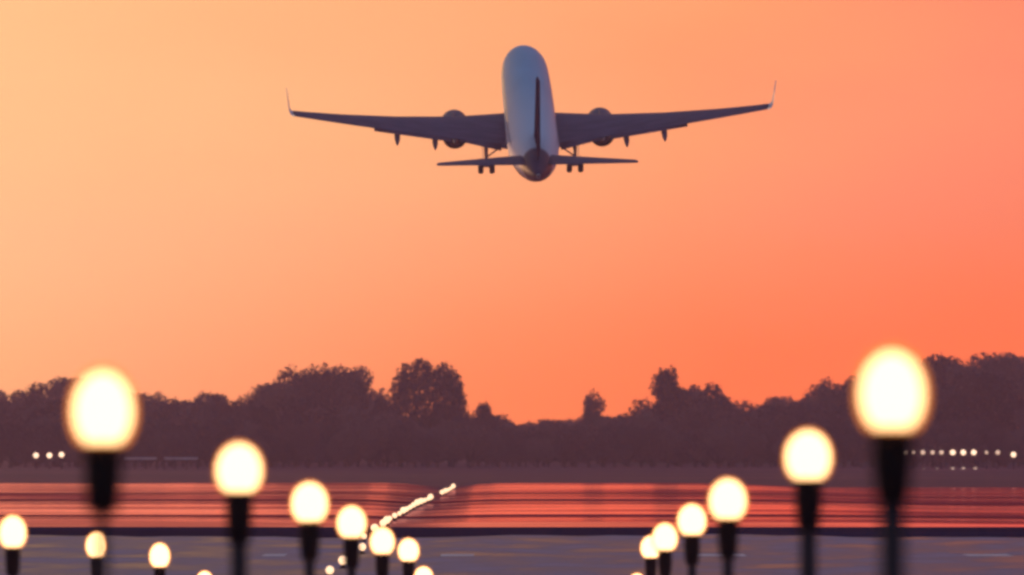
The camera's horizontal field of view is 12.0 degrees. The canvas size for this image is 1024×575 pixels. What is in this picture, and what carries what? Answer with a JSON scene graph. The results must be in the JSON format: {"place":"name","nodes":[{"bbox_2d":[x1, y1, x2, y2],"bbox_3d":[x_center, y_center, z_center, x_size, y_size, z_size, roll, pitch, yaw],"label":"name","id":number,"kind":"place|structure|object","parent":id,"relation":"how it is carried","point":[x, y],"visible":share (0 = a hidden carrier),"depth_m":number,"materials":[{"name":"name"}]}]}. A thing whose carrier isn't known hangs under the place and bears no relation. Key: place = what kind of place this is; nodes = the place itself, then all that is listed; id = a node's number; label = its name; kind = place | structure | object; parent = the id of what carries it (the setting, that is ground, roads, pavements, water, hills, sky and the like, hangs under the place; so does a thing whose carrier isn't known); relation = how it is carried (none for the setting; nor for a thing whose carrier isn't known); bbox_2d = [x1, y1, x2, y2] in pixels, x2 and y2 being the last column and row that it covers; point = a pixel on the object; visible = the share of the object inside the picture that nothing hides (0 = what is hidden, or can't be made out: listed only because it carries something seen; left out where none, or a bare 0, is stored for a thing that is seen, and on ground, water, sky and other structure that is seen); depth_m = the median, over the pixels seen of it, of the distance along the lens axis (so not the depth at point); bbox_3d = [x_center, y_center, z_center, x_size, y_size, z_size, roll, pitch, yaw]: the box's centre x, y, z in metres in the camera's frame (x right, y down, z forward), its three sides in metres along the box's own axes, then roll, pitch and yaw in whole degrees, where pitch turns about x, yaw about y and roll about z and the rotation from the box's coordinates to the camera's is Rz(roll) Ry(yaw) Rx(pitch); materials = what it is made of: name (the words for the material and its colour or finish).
{"place":"outdoors","nodes":[
{"label":"outdoors","id":0,"kind":"place"},
{"bbox_2d":[0,483,1023,526],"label":"wet taxiway","id":1,"kind":"structure","parent":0,"point":[368,508],"depth_m":294.79,"materials":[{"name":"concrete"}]},
{"bbox_2d":[0,499,1023,504],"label":"taxiway joint","id":2,"kind":"object","parent":1,"relation":"on","point":[393,501],"visible":0.83,"depth_m":322.16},
{"bbox_2d":[0,514,1023,517],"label":"taxiway joint","id":3,"kind":"object","parent":1,"relation":"on","point":[567,515],"visible":0.8,"depth_m":264.91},
{"bbox_2d":[0,493,1023,497],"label":"taxiway joint","id":4,"kind":"object","parent":1,"relation":"on","point":[508,493],"visible":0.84,"depth_m":356.25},
{"bbox_2d":[0,534,1023,574],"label":"runway","id":5,"kind":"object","parent":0,"point":[493,555],"depth_m":178.32,"materials":[{"name":"asphalt"}]},
{"bbox_2d":[0,514,26,574],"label":"globe lamp","id":6,"kind":"object","parent":5,"relation":"on","point":[13,533],"visible":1,"depth_m":81.00,"materials":[{"name":"beige"}]},
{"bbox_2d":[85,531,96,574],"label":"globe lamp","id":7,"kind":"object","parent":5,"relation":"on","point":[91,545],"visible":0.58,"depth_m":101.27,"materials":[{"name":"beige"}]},
{"bbox_2d":[69,366,135,574],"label":"globe lamp","id":8,"kind":"object","parent":5,"relation":"on","point":[102,411],"visible":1,"depth_m":33.01,"materials":[{"name":"beige"}]},
{"bbox_2d":[149,542,169,574],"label":"globe lamp","id":9,"kind":"object","parent":5,"relation":"on","point":[159,556],"visible":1,"depth_m":108.01,"materials":[{"name":"beige"}]},
{"bbox_2d":[215,441,262,574],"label":"globe lamp","id":10,"kind":"object","parent":5,"relation":"on","point":[239,471],"visible":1,"depth_m":45.60,"materials":[{"name":"beige"}]},
{"bbox_2d":[290,481,328,574],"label":"globe lamp","id":11,"kind":"object","parent":5,"relation":"on","point":[309,504],"visible":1,"depth_m":59.98,"materials":[{"name":"beige"}]},
{"bbox_2d":[336,505,366,574],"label":"globe lamp","id":12,"kind":"object","parent":5,"relation":"on","point":[351,523],"visible":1,"depth_m":75.35,"materials":[{"name":"beige"}]},
{"bbox_2d":[369,527,394,574],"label":"globe lamp","id":13,"kind":"object","parent":5,"relation":"on","point":[382,543],"visible":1,"depth_m":90.01,"materials":[{"name":"beige"}]},
{"bbox_2d":[397,538,419,574],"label":"globe lamp","id":14,"kind":"object","parent":5,"relation":"on","point":[408,550],"visible":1,"depth_m":104.54,"materials":[{"name":"beige"}]},
{"bbox_2d":[414,566,432,574],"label":"globe lamp","id":15,"kind":"object","parent":5,"relation":"on","point":[423,570],"visible":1,"depth_m":115.73,"materials":[{"name":"beige"}]},
{"bbox_2d":[640,535,658,574],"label":"globe lamp","id":16,"kind":"object","parent":5,"relation":"on","point":[648,552],"visible":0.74,"depth_m":108.04,"materials":[{"name":"beige"}]},
{"bbox_2d":[652,522,677,574],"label":"globe lamp","id":17,"kind":"object","parent":5,"relation":"on","point":[664,538],"visible":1,"depth_m":87.58,"materials":[{"name":"beige"}]},
{"bbox_2d":[677,503,706,574],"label":"globe lamp","id":18,"kind":"object","parent":5,"relation":"on","point":[691,521],"visible":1,"depth_m":77.15,"materials":[{"name":"beige"}]},
{"bbox_2d":[708,477,747,574],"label":"globe lamp","id":19,"kind":"object","parent":5,"relation":"on","point":[727,501],"visible":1,"depth_m":58.89,"materials":[{"name":"beige"}]},
{"bbox_2d":[784,429,831,574],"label":"globe lamp","id":20,"kind":"object","parent":5,"relation":"on","point":[808,458],"visible":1,"depth_m":45.61,"materials":[{"name":"beige"}]},
{"bbox_2d":[856,346,927,574],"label":"globe lamp","id":21,"kind":"object","parent":5,"relation":"on","point":[892,394],"visible":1,"depth_m":30.81,"materials":[{"name":"beige"}]},
{"bbox_2d":[0,457,1023,486],"bbox_3d":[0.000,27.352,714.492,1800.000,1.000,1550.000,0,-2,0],"label":"ground","id":22,"kind":"structure","parent":0,"point":[461,473],"depth_m":628.40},
{"bbox_2d":[0,400,27,431],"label":"broadleaf tree","id":23,"kind":"object","parent":22,"relation":"on","point":[12,409],"visible":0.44,"depth_m":863.08,"materials":[{"name":"green plant"}]},
{"bbox_2d":[3,443,30,465],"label":"shrub","id":24,"kind":"object","parent":22,"relation":"on","point":[19,459],"visible":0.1,"depth_m":834.08,"materials":[{"name":"green plant"}]},
{"bbox_2d":[2,389,42,463],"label":"broadleaf tree","id":25,"kind":"object","parent":22,"relation":"on","point":[17,398],"visible":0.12,"depth_m":915.49,"materials":[{"name":"green plant"}]},
{"bbox_2d":[0,419,47,466],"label":"shrub","id":26,"kind":"object","parent":22,"relation":"on","point":[13,435],"visible":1,"depth_m":802.02,"materials":[{"name":"green plant"}]},
{"bbox_2d":[20,400,51,465],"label":"broadleaf tree","id":27,"kind":"object","parent":22,"relation":"on","point":[25,412],"visible":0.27,"depth_m":849.85,"materials":[{"name":"green plant"}]},
{"bbox_2d":[17,436,54,466],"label":"shrub","id":28,"kind":"object","parent":22,"relation":"on","point":[28,454],"visible":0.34,"depth_m":810.91,"materials":[{"name":"green plant"}]},
{"bbox_2d":[23,381,49,463],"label":"broadleaf tree","id":29,"kind":"object","parent":22,"relation":"on","point":[37,391],"visible":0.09,"depth_m":939.06,"materials":[{"name":"green plant"}]},
{"bbox_2d":[17,383,74,408],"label":"broadleaf tree","id":30,"kind":"object","parent":22,"relation":"on","point":[48,391],"visible":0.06,"depth_m":991.70,"materials":[{"name":"green plant"}]},
{"bbox_2d":[28,398,68,465],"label":"broadleaf tree","id":31,"kind":"object","parent":22,"relation":"on","point":[55,405],"visible":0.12,"depth_m":849.23,"materials":[{"name":"green plant"}]},
{"bbox_2d":[29,420,85,466],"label":"shrub","id":32,"kind":"object","parent":22,"relation":"on","point":[56,438],"visible":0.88,"depth_m":804.86,"materials":[{"name":"green plant"}]},
{"bbox_2d":[47,384,73,463],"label":"broadleaf tree","id":33,"kind":"object","parent":22,"relation":"on","point":[60,394],"visible":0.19,"depth_m":928.47,"materials":[{"name":"green plant"}]},
{"bbox_2d":[44,376,77,461],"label":"broadleaf tree","id":34,"kind":"object","parent":22,"relation":"on","point":[64,380],"visible":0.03,"depth_m":1011.11,"materials":[{"name":"green plant"}]},
{"bbox_2d":[57,396,70,426],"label":"broadleaf tree","id":35,"kind":"object","parent":22,"relation":"on","point":[64,407],"visible":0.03,"depth_m":839.88,"materials":[{"name":"green plant"}]},
{"bbox_2d":[43,393,85,465],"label":"broadleaf tree","id":36,"kind":"object","parent":22,"relation":"on","point":[62,418],"visible":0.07,"depth_m":838.82,"materials":[{"name":"green plant"}]},
{"bbox_2d":[60,434,83,466],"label":"shrub","id":37,"kind":"object","parent":22,"relation":"on","point":[76,453],"visible":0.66,"depth_m":806.07,"materials":[{"name":"green plant"}]},
{"bbox_2d":[120,434,147,460],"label":"shrub","id":38,"kind":"object","parent":22,"relation":"on","point":[128,445],"visible":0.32,"depth_m":807.19,"materials":[{"name":"green plant"}]},
{"bbox_2d":[121,404,152,465],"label":"broadleaf tree","id":39,"kind":"object","parent":22,"relation":"on","point":[139,413],"visible":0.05,"depth_m":868.78,"materials":[{"name":"green plant"}]},
{"bbox_2d":[119,427,160,466],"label":"shrub","id":40,"kind":"object","parent":22,"relation":"on","point":[133,462],"visible":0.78,"depth_m":811.92,"materials":[{"name":"green plant"}]},
{"bbox_2d":[124,457,156,469],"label":"guard rail","id":41,"kind":"object","parent":22,"relation":"on","point":[135,458],"visible":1,"depth_m":739.51,"materials":[{"name":"metal"}]},
{"bbox_2d":[126,421,156,466],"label":"shrub","id":42,"kind":"object","parent":22,"relation":"on","point":[140,437],"visible":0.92,"depth_m":808.00,"materials":[{"name":"green plant"}]},
{"bbox_2d":[126,391,169,463],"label":"broadleaf tree","id":43,"kind":"object","parent":22,"relation":"on","point":[140,401],"visible":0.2,"depth_m":943.15,"materials":[{"name":"green plant"}]},
{"bbox_2d":[141,399,178,463],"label":"broadleaf tree","id":44,"kind":"object","parent":22,"relation":"on","point":[155,404],"visible":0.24,"depth_m":941.91,"materials":[{"name":"green plant"}]},
{"bbox_2d":[153,402,194,463],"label":"broadleaf tree","id":45,"kind":"object","parent":22,"relation":"on","point":[178,421],"visible":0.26,"depth_m":941.50,"materials":[{"name":"green plant"}]},
{"bbox_2d":[163,397,194,461],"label":"broadleaf tree","id":46,"kind":"object","parent":22,"relation":"on","point":[184,403],"visible":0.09,"depth_m":990.14,"materials":[{"name":"green plant"}]},
{"bbox_2d":[164,457,197,469],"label":"guard rail","id":47,"kind":"object","parent":22,"relation":"on","point":[175,458],"visible":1,"depth_m":739.51,"materials":[{"name":"metal"}]},
{"bbox_2d":[189,390,214,463],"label":"broadleaf tree","id":48,"kind":"object","parent":22,"relation":"on","point":[205,404],"visible":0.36,"depth_m":921.83,"materials":[{"name":"green plant"}]},
{"bbox_2d":[195,393,256,426],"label":"broadleaf tree","id":49,"kind":"object","parent":22,"relation":"on","point":[221,407],"visible":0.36,"depth_m":938.69,"materials":[{"name":"green plant"}]},
{"bbox_2d":[191,415,263,462],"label":"shrub","id":50,"kind":"object","parent":22,"relation":"on","point":[228,424],"visible":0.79,"depth_m":811.34,"materials":[{"name":"green plant"}]},
{"bbox_2d":[218,420,266,450],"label":"shrub","id":51,"kind":"object","parent":22,"relation":"on","point":[253,427],"visible":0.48,"depth_m":806.83,"materials":[{"name":"green plant"}]},
{"bbox_2d":[232,429,273,462],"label":"shrub","id":52,"kind":"object","parent":22,"relation":"on","point":[261,444],"visible":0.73,"depth_m":802.11,"materials":[{"name":"green plant"}]},
{"bbox_2d":[245,382,284,421],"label":"broadleaf tree","id":53,"kind":"object","parent":22,"relation":"on","point":[257,395],"visible":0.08,"depth_m":941.67,"materials":[{"name":"green plant"}]},
{"bbox_2d":[253,428,297,466],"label":"shrub","id":54,"kind":"object","parent":22,"relation":"on","point":[275,444],"visible":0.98,"depth_m":804.60,"materials":[{"name":"green plant"}]},
{"bbox_2d":[257,376,301,464],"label":"broadleaf tree","id":55,"kind":"object","parent":22,"relation":"on","point":[270,400],"visible":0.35,"depth_m":883.49,"materials":[{"name":"green plant"}]},
{"bbox_2d":[276,362,353,464],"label":"broadleaf tree","id":56,"kind":"object","parent":22,"relation":"on","point":[310,385],"visible":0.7,"depth_m":887.21,"materials":[{"name":"green plant"}]},
{"bbox_2d":[307,365,373,464],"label":"broadleaf tree","id":57,"kind":"object","parent":22,"relation":"on","point":[358,384],"visible":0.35,"depth_m":902.32,"materials":[{"name":"green plant"}]},
{"bbox_2d":[349,387,372,463],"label":"broadleaf tree","id":58,"kind":"object","parent":22,"relation":"on","point":[366,398],"visible":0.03,"depth_m":919.27,"materials":[{"name":"green plant"}]},
{"bbox_2d":[354,388,390,462],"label":"broadleaf tree","id":59,"kind":"object","parent":22,"relation":"on","point":[373,394],"visible":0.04,"depth_m":991.48,"materials":[{"name":"green plant"}]},
{"bbox_2d":[365,394,392,464],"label":"broadleaf tree","id":60,"kind":"object","parent":22,"relation":"on","point":[382,404],"visible":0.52,"depth_m":898.80,"materials":[{"name":"green plant"}]},
{"bbox_2d":[388,357,468,464],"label":"broadleaf tree","id":61,"kind":"object","parent":22,"relation":"on","point":[446,390],"visible":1,"depth_m":876.76,"materials":[{"name":"green plant"}]},
{"bbox_2d":[429,440,457,466],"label":"shrub","id":62,"kind":"object","parent":22,"relation":"on","point":[438,462],"visible":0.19,"depth_m":822.25,"materials":[{"name":"green plant"}]},
{"bbox_2d":[440,409,480,463],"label":"broadleaf tree","id":63,"kind":"object","parent":22,"relation":"on","point":[468,415],"visible":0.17,"depth_m":920.25,"materials":[{"name":"green plant"}]},
{"bbox_2d":[474,401,504,464],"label":"broadleaf tree","id":64,"kind":"object","parent":22,"relation":"on","point":[488,418],"visible":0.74,"depth_m":903.90,"materials":[{"name":"green plant"}]},
{"bbox_2d":[497,422,534,463],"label":"broadleaf tree","id":65,"kind":"object","parent":22,"relation":"on","point":[509,425],"visible":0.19,"depth_m":910.60,"materials":[{"name":"green plant"}]},
{"bbox_2d":[522,420,564,463],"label":"broadleaf tree","id":66,"kind":"object","parent":22,"relation":"on","point":[541,426],"visible":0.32,"depth_m":918.15,"materials":[{"name":"green plant"}]},
{"bbox_2d":[579,388,606,463],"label":"broadleaf tree","id":67,"kind":"object","parent":22,"relation":"on","point":[592,407],"visible":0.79,"depth_m":909.09,"materials":[{"name":"green plant"}]},
{"bbox_2d":[597,413,654,428],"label":"broadleaf tree","id":68,"kind":"object","parent":22,"relation":"on","point":[629,420],"visible":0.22,"depth_m":913.29,"materials":[{"name":"green plant"}]},
{"bbox_2d":[628,397,697,435],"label":"broadleaf tree","id":69,"kind":"object","parent":22,"relation":"on","point":[640,403],"visible":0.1,"depth_m":927.18,"materials":[{"name":"green plant"}]},
{"bbox_2d":[648,365,697,464],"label":"broadleaf tree","id":70,"kind":"object","parent":22,"relation":"on","point":[668,391],"visible":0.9,"depth_m":888.76,"materials":[{"name":"green plant"}]},
{"bbox_2d":[650,384,711,461],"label":"broadleaf tree","id":71,"kind":"object","parent":22,"relation":"on","point":[696,394],"visible":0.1,"depth_m":929.00,"materials":[{"name":"green plant"}]},
{"bbox_2d":[680,382,738,464],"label":"broadleaf tree","id":72,"kind":"object","parent":22,"relation":"on","point":[714,396],"visible":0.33,"depth_m":899.82,"materials":[{"name":"green plant"}]},
{"bbox_2d":[676,399,758,463],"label":"broadleaf tree","id":73,"kind":"object","parent":22,"relation":"on","point":[740,416],"visible":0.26,"depth_m":914.48,"materials":[{"name":"green plant"}]},
{"bbox_2d":[751,429,780,466],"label":"shrub","id":74,"kind":"object","parent":22,"relation":"on","point":[771,437],"visible":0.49,"depth_m":817.78,"materials":[{"name":"green plant"}]},
{"bbox_2d":[756,403,793,463],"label":"broadleaf tree","id":75,"kind":"object","parent":22,"relation":"on","point":[772,411],"visible":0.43,"depth_m":914.16,"materials":[{"name":"green plant"}]},
{"bbox_2d":[771,437,787,459],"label":"shrub","id":76,"kind":"object","parent":22,"relation":"on","point":[780,447],"visible":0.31,"depth_m":802.33,"materials":[{"name":"green plant"}]},
{"bbox_2d":[768,418,792,465],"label":"broadleaf tree","id":77,"kind":"object","parent":22,"relation":"on","point":[780,426],"visible":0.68,"depth_m":864.19,"materials":[{"name":"green plant"}]},
{"bbox_2d":[779,410,833,432],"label":"broadleaf tree","id":78,"kind":"object","parent":22,"relation":"on","point":[796,427],"visible":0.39,"depth_m":862.08,"materials":[{"name":"green plant"}]},
{"bbox_2d":[787,401,853,431],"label":"broadleaf tree","id":79,"kind":"object","parent":22,"relation":"on","point":[817,411],"visible":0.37,"depth_m":860.23,"materials":[{"name":"green plant"}]},
{"bbox_2d":[809,376,846,463],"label":"broadleaf tree","id":80,"kind":"object","parent":22,"relation":"on","point":[825,394],"visible":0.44,"depth_m":910.38,"materials":[{"name":"green plant"}]},
{"bbox_2d":[808,416,854,466],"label":"shrub","id":81,"kind":"object","parent":22,"relation":"on","point":[823,430],"visible":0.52,"depth_m":812.99,"materials":[{"name":"green plant"}]},
{"bbox_2d":[832,396,860,465],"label":"broadleaf tree","id":82,"kind":"object","parent":22,"relation":"on","point":[846,409],"visible":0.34,"depth_m":845.79,"materials":[{"name":"green plant"}]},
{"bbox_2d":[824,417,874,466],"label":"shrub","id":83,"kind":"object","parent":22,"relation":"on","point":[847,436],"visible":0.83,"depth_m":806.95,"materials":[{"name":"green plant"}]},
{"bbox_2d":[840,426,871,466],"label":"shrub","id":84,"kind":"object","parent":22,"relation":"on","point":[863,450],"visible":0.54,"depth_m":807.95,"materials":[{"name":"green plant"}]},
{"bbox_2d":[849,420,873,463],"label":"shrub","id":85,"kind":"object","parent":22,"relation":"on","point":[869,453],"visible":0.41,"depth_m":809.08,"materials":[{"name":"green plant"}]},
{"bbox_2d":[910,419,941,463],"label":"shrub","id":86,"kind":"object","parent":22,"relation":"on","point":[922,431],"visible":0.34,"depth_m":803.06,"materials":[{"name":"green plant"}]},
{"bbox_2d":[922,384,956,465],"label":"broadleaf tree","id":87,"kind":"object","parent":22,"relation":"on","point":[936,398],"visible":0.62,"depth_m":852.71,"materials":[{"name":"green plant"}]},
{"bbox_2d":[914,417,964,466],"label":"shrub","id":88,"kind":"object","parent":22,"relation":"on","point":[951,428],"visible":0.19,"depth_m":822.25,"materials":[{"name":"green plant"}]},
{"bbox_2d":[926,432,959,466],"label":"shrub","id":89,"kind":"object","parent":22,"relation":"on","point":[936,446],"visible":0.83,"depth_m":810.18,"materials":[{"name":"green plant"}]},
{"bbox_2d":[920,352,994,422],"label":"broadleaf tree","id":90,"kind":"object","parent":22,"relation":"on","point":[937,374],"visible":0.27,"depth_m":916.59,"materials":[{"name":"green plant"}]},
{"bbox_2d":[937,433,982,466],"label":"shrub","id":91,"kind":"object","parent":22,"relation":"on","point":[958,443],"visible":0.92,"depth_m":803.55,"materials":[{"name":"green plant"}]},
{"bbox_2d":[943,424,988,466],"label":"shrub","id":92,"kind":"object","parent":22,"relation":"on","point":[978,441],"visible":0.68,"depth_m":806.25,"materials":[{"name":"green plant"}]},
{"bbox_2d":[953,417,1010,466],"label":"shrub","id":93,"kind":"object","parent":22,"relation":"on","point":[982,460],"visible":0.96,"depth_m":807.35,"materials":[{"name":"green plant"}]},
{"bbox_2d":[943,351,1023,462],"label":"broadleaf tree","id":94,"kind":"object","parent":22,"relation":"on","point":[1009,367],"visible":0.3,"depth_m":911.48,"materials":[{"name":"green plant"}]},
{"bbox_2d":[981,426,1013,466],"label":"shrub","id":95,"kind":"object","parent":22,"relation":"on","point":[994,447],"visible":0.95,"depth_m":806.37,"materials":[{"name":"green plant"}]},
{"bbox_2d":[1000,427,1023,460],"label":"shrub","id":96,"kind":"object","parent":22,"relation":"on","point":[1018,447],"visible":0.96,"depth_m":802.72,"materials":[{"name":"green plant"}]},
{"bbox_2d":[0,0,1023,455],"label":"sky","id":97,"kind":"structure","parent":0,"point":[168,222],"materials":[{"name":"orange"}]},
{"bbox_2d":[27,527,1023,537],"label":"tarmac strip","id":98,"kind":"object","parent":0,"point":[398,532],"visible":0.78,"depth_m":227.87,"materials":[{"name":"asphalt"}]},
{"bbox_2d":[286,45,775,181],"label":"airplane","id":99,"kind":"object","parent":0,"point":[531,130],"visible":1,"depth_m":361.44,"materials":[{"name":"metal"}]},
{"bbox_2d":[616,431,1023,464],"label":"hill","id":100,"kind":"structure","parent":0,"point":[848,463],"depth_m":911.17,"materials":[{"name":"green plant"}]},
{"bbox_2d":[760,395,795,417],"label":"broadleaf tree","id":101,"kind":"object","parent":100,"relation":"on","point":[775,400],"visible":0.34,"depth_m":1012.36,"materials":[{"name":"green plant"}]},
{"bbox_2d":[799,388,817,410],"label":"broadleaf tree","id":102,"kind":"object","parent":100,"relation":"on","point":[807,399],"visible":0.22,"depth_m":930.98,"materials":[{"name":"green plant"}]},
{"bbox_2d":[808,383,855,406],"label":"broadleaf tree","id":103,"kind":"object","parent":100,"relation":"on","point":[847,387],"visible":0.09,"depth_m":941.57,"materials":[{"name":"green plant"}]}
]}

